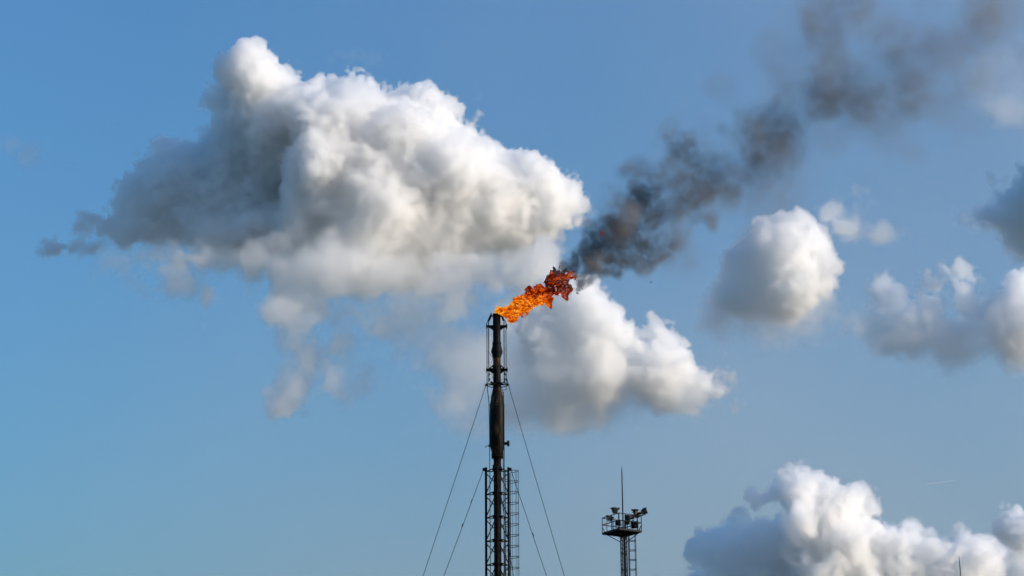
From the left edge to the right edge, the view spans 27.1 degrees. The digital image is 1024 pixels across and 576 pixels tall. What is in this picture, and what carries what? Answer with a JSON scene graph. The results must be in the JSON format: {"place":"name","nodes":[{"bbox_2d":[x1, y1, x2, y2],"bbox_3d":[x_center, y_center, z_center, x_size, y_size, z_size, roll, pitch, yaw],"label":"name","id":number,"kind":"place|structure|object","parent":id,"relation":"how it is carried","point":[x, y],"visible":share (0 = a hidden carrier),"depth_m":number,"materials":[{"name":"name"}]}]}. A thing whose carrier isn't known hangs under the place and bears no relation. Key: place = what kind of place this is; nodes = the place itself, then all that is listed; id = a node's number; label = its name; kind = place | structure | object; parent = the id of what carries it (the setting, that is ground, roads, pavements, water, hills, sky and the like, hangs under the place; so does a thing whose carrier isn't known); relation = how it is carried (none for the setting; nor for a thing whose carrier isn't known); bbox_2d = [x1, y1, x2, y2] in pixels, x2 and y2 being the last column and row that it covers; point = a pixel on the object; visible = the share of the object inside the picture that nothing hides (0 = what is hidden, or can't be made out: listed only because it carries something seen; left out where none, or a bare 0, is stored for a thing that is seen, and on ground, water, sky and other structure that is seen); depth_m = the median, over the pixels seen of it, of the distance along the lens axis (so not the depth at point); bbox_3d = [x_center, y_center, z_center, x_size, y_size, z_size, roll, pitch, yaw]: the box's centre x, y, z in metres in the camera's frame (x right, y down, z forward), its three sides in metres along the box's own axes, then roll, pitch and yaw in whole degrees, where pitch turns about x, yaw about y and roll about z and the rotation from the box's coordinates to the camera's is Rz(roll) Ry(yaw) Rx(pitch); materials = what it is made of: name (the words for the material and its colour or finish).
{"place":"outdoors","nodes":[
{"label":"outdoors","id":0,"kind":"place"},
{"bbox_2d":[0,0,1023,575],"label":"sky","id":1,"kind":"structure","parent":0,"point":[257,257],"materials":[{"name":"blue"}]},
{"label":"ground","id":2,"kind":"structure","parent":0,"visible":0},
{"bbox_2d":[482,313,518,575],"bbox_3d":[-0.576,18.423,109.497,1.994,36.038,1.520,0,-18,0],"label":"flare stack","id":3,"kind":"object","parent":2,"relation":"on","point":[497,443],"visible":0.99,"depth_m":112.53,"materials":[{"name":"metal"}]},
{"bbox_2d":[423,386,485,575],"bbox_3d":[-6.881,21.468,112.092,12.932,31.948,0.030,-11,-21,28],"label":"guy cable","id":4,"kind":"object","parent":3,"relation":"attached to","point":[454,480],"visible":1,"depth_m":113.35,"materials":[{"name":"metal"}]},
{"bbox_2d":[444,472,482,574],"bbox_3d":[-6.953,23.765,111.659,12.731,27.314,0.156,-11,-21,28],"label":"guy cable","id":5,"kind":"object","parent":3,"relation":"attached to","point":[463,523],"visible":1,"depth_m":112.59,"materials":[{"name":"metal"}]},
{"bbox_2d":[497,470,513,575],"bbox_3d":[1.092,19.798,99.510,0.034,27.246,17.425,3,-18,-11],"label":"guy cable","id":6,"kind":"object","parent":3,"relation":"attached to","point":[505,523],"visible":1,"depth_m":108.79,"materials":[{"name":"metal"}]},
{"bbox_2d":[512,474,546,575],"bbox_3d":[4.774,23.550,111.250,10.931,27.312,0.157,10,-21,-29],"label":"guy cable","id":7,"kind":"object","parent":3,"relation":"attached to","point":[533,536],"visible":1,"depth_m":112.39,"materials":[{"name":"metal"}]},
{"bbox_2d":[495,266,578,323],"bbox_3d":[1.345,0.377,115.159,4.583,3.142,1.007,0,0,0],"label":"flame","id":8,"kind":"object","parent":3,"relation":"attached to","point":[522,304],"visible":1,"depth_m":115.01,"materials":[{"name":"orange"}]},
{"bbox_2d":[509,388,564,575],"bbox_3d":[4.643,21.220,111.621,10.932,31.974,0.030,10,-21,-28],"label":"guy cable","id":9,"kind":"object","parent":3,"relation":"attached to","point":[536,481],"visible":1,"depth_m":113.18,"materials":[{"name":"metal"}]},
{"bbox_2d":[602,467,647,575],"bbox_3d":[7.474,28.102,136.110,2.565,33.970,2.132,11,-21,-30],"label":"floodlight mast","id":10,"kind":"object","parent":2,"relation":"on","point":[623,532],"visible":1,"depth_m":139.70,"materials":[{"name":"metal"}]}
]}

